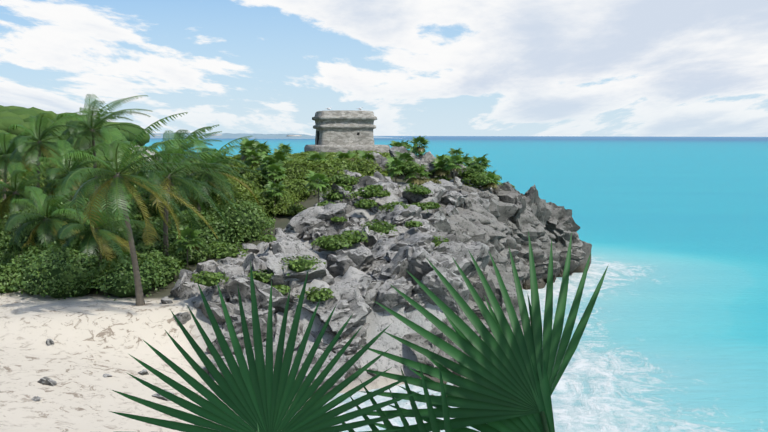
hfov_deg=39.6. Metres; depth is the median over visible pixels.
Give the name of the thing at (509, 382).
fan palm
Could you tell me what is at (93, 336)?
terrain ground
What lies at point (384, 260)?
boulders
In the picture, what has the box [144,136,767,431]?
sea water
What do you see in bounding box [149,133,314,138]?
headland hill
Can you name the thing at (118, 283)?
shrubs
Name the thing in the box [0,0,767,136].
sky
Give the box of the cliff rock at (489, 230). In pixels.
[400,188,585,383]
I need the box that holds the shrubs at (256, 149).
[0,136,501,269]
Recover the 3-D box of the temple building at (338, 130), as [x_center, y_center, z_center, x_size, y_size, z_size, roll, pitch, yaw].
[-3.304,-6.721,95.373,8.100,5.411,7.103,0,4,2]
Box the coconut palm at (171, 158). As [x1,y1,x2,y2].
[0,94,274,305]
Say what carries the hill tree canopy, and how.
on the terrain ground
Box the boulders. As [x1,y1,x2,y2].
[31,146,516,403]
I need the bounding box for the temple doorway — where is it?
[317,131,359,144]
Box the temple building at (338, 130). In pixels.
[304,110,389,152]
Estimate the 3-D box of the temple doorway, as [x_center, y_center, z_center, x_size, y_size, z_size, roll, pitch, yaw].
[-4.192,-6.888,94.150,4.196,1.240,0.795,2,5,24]
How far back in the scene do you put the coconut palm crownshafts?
64.16 m
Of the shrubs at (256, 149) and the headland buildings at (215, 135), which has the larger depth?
the headland buildings at (215, 135)
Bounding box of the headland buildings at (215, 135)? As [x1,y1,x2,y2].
[154,134,300,136]
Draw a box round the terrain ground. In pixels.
[0,145,522,431]
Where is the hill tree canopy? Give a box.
[0,105,149,173]
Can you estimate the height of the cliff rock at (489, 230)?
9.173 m
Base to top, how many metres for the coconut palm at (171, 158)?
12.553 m
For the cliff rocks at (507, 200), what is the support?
on the terrain ground
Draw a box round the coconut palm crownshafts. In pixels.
[4,129,210,238]
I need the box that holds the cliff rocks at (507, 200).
[428,182,591,307]
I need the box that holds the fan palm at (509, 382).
[109,231,608,431]

